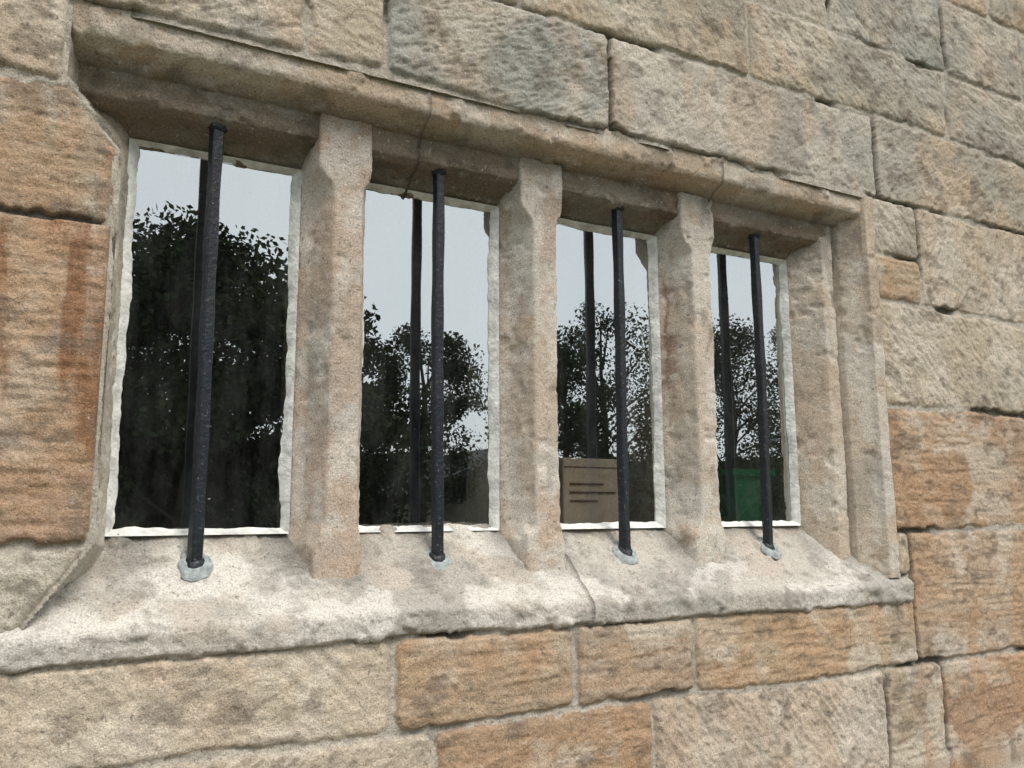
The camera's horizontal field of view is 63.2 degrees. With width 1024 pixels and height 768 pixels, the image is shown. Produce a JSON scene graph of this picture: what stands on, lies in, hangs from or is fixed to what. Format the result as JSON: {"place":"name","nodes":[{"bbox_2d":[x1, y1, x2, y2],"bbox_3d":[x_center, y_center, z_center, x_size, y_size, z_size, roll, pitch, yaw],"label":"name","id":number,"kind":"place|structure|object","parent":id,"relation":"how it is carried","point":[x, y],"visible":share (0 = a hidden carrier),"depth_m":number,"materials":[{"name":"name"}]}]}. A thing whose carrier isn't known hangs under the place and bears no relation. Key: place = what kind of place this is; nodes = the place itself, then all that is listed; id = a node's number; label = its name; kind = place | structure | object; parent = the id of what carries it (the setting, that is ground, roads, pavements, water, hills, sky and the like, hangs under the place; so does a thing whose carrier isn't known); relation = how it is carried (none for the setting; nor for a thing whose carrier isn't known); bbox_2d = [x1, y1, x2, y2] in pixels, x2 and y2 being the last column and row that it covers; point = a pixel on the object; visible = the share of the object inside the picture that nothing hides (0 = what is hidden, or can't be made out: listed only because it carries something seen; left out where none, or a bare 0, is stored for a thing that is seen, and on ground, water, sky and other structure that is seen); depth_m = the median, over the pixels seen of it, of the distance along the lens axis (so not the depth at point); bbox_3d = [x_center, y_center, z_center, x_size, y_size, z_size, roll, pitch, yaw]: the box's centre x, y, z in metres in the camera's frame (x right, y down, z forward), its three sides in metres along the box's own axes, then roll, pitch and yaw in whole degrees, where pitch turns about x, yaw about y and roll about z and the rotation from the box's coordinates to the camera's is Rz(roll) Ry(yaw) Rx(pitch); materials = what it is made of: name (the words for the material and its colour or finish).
{"place":"outdoors","nodes":[
{"label":"outdoors","id":0,"kind":"place"},
{"bbox_2d":[112,212,734,528],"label":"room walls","id":1,"kind":"structure","parent":0,"point":[158,408],"depth_m":5.81,"materials":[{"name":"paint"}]},
{"bbox_2d":[717,468,775,521],"bbox_3d":[0.692,0.347,2.531,0.171,0.170,0.137,4,-10,-28],"label":"green storage crate","id":2,"kind":"object","parent":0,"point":[740,494],"visible":0.69,"depth_m":2.47,"materials":[{"name":"plastic"}]},
{"bbox_2d":[778,261,800,524],"bbox_3d":[0.840,0.018,2.523,0.029,0.810,0.006,-4,-10,24],"label":"putty","id":3,"kind":"object","parent":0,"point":[789,403],"visible":1,"depth_m":2.52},
{"label":"ground","id":4,"kind":"structure","parent":0,"visible":0},
{"label":"gravel path","id":5,"kind":"structure","parent":4,"relation":"on","visible":0},
{"bbox_2d":[0,0,1023,767],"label":"coursed stone wall","id":6,"kind":"structure","parent":5,"relation":"on","point":[906,116],"depth_m":2.07,"materials":[{"name":"stone"}]},
{"bbox_2d":[0,521,913,674],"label":"window sill","id":7,"kind":"structure","parent":6,"relation":"attached to","point":[130,598],"depth_m":1.75,"materials":[{"name":"stone"}]},
{"bbox_2d":[34,0,129,614],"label":"jamb","id":8,"kind":"object","parent":7,"relation":"on","point":[113,125],"visible":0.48,"depth_m":1.56,"materials":[{"name":"stone"}]},
{"bbox_2d":[105,138,139,533],"bbox_3d":[-0.782,-0.106,1.671,0.007,0.810,0.034,-2,-9,14],"label":"putty","id":9,"kind":"object","parent":8,"relation":"attached to","point":[126,277],"visible":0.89,"depth_m":1.67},
{"bbox_2d":[105,526,288,535],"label":"putty","id":10,"kind":"object","parent":7,"relation":"on","point":[138,531],"visible":0.95,"depth_m":1.67,"materials":[{"name":"white"}]},
{"bbox_2d":[177,123,227,581],"bbox_3d":[-0.618,-0.093,1.690,0.067,0.961,0.062,4,-10,-28],"label":"iron window bar","id":11,"kind":"object","parent":7,"relation":"on","point":[195,562],"visible":0.99,"depth_m":1.67,"materials":[{"name":"black paint"}]},
{"bbox_2d":[276,113,371,578],"bbox_3d":[-0.446,-0.058,1.926,0.166,1.036,0.341,4,-10,-28],"label":"mullion","id":12,"kind":"object","parent":7,"relation":"on","point":[323,535],"visible":0.78,"depth_m":1.80,"materials":[{"name":"stone"}]},
{"bbox_2d":[278,170,301,532],"bbox_3d":[-0.487,-0.083,1.827,0.032,0.810,0.009,-4,-9,21],"label":"putty","id":13,"kind":"object","parent":12,"relation":"attached to","point":[284,466],"visible":1,"depth_m":1.82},
{"bbox_2d":[358,251,363,526],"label":"putty","id":14,"kind":"object","parent":12,"relation":"attached to","point":[363,347],"visible":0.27,"depth_m":1.92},
{"bbox_2d":[358,525,497,531],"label":"putty","id":15,"kind":"object","parent":7,"relation":"on","point":[414,528],"visible":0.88,"depth_m":1.90,"materials":[{"name":"white"}]},
{"bbox_2d":[426,169,450,569],"bbox_3d":[-0.170,-0.056,1.926,0.064,0.965,0.057,-5,-10,28],"label":"iron window bar","id":16,"kind":"object","parent":7,"relation":"on","point":[438,557],"visible":0.99,"depth_m":1.91,"materials":[{"name":"black paint"}]},
{"bbox_2d":[466,157,564,571],"bbox_3d":[-0.004,-0.024,2.158,0.166,1.036,0.341,4,-10,-28],"label":"mullion","id":17,"kind":"object","parent":7,"relation":"on","point":[529,205],"visible":0.89,"depth_m":2.05,"materials":[{"name":"stone"}]},
{"bbox_2d":[487,207,499,529],"bbox_3d":[-0.045,-0.050,2.058,0.031,0.810,0.007,-4,-10,24],"label":"putty","id":18,"kind":"object","parent":17,"relation":"attached to","point":[493,383],"visible":1,"depth_m":2.06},
{"bbox_2d":[558,457,617,523],"bbox_3d":[0.182,0.299,2.258,0.220,0.186,0.162,5,-10,-32],"label":"cardboard box","id":19,"kind":"object","parent":7,"relation":"on","point":[588,490],"visible":0.52,"depth_m":2.18,"materials":[{"name":"brown cardboard"}]},
{"bbox_2d":[560,521,665,528],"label":"putty","id":20,"kind":"object","parent":7,"relation":"on","point":[611,525],"visible":0.75,"depth_m":2.15,"materials":[{"name":"white"}]},
{"bbox_2d":[611,206,638,564],"bbox_3d":[0.281,-0.024,2.163,0.070,0.962,0.060,4,-10,-28],"label":"iron window bar","id":21,"kind":"object","parent":7,"relation":"on","point":[623,550],"visible":0.97,"depth_m":2.14,"materials":[{"name":"black paint"}]},
{"bbox_2d":[623,192,726,564],"bbox_3d":[0.437,0.009,2.390,0.167,1.036,0.341,4,-10,-28],"label":"mullion","id":22,"kind":"object","parent":7,"relation":"on","point":[694,528],"visible":0.73,"depth_m":2.29,"materials":[{"name":"stone"}]},
{"bbox_2d":[646,236,665,526],"bbox_3d":[0.397,-0.016,2.291,0.031,0.810,0.007,-4,-9,23],"label":"putty","id":23,"kind":"object","parent":22,"relation":"attached to","point":[658,469],"visible":1,"depth_m":2.29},
{"bbox_2d":[721,520,800,526],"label":"putty","id":24,"kind":"object","parent":7,"relation":"on","point":[756,523],"visible":0.73,"depth_m":2.38,"materials":[{"name":"white"}]},
{"bbox_2d":[748,233,781,558],"bbox_3d":[0.713,0.010,2.388,0.066,0.963,0.066,4,-10,-28],"label":"iron window bar","id":25,"kind":"object","parent":7,"relation":"on","point":[769,547],"visible":1,"depth_m":2.38,"materials":[{"name":"black paint"}]},
{"bbox_2d":[742,195,900,577],"bbox_3d":[0.906,0.004,2.574,0.444,1.148,0.153,-7,-11,38],"label":"jamb","id":26,"kind":"object","parent":7,"relation":"on","point":[847,503],"visible":0.77,"depth_m":2.50,"materials":[{"name":"stone"}]},
{"bbox_2d":[70,0,859,299],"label":"window lintel","id":27,"kind":"structure","parent":6,"relation":"attached to","point":[152,81],"depth_m":1.99,"materials":[{"name":"stone"}]},
{"bbox_2d":[131,138,300,175],"bbox_3d":[-0.637,-0.490,1.808,0.356,0.010,0.022,4,-10,-28],"label":"putty","id":28,"kind":"object","parent":27,"relation":"attached to","point":[255,165],"visible":0.92,"depth_m":1.81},
{"bbox_2d":[367,183,497,211],"bbox_3d":[-0.195,-0.455,2.040,0.356,0.013,0.022,4,-10,-28],"label":"putty","id":29,"kind":"object","parent":27,"relation":"attached to","point":[449,201],"visible":0.84,"depth_m":2.04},
{"bbox_2d":[557,218,655,239],"bbox_3d":[0.247,-0.420,2.272,0.356,0.015,0.022,4,-10,-28],"label":"putty","id":30,"kind":"object","parent":27,"relation":"attached to","point":[582,226],"visible":0.79,"depth_m":2.26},
{"bbox_2d":[710,246,786,264],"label":"putty","id":31,"kind":"object","parent":27,"relation":"attached to","point":[717,250],"visible":0.73,"depth_m":2.51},
{"label":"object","id":32,"kind":"structure","parent":0,"visible":0},
{"bbox_2d":[727,296,749,468],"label":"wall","id":33,"kind":"structure","parent":32,"relation":"on","point":[738,372],"depth_m":2.94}
]}

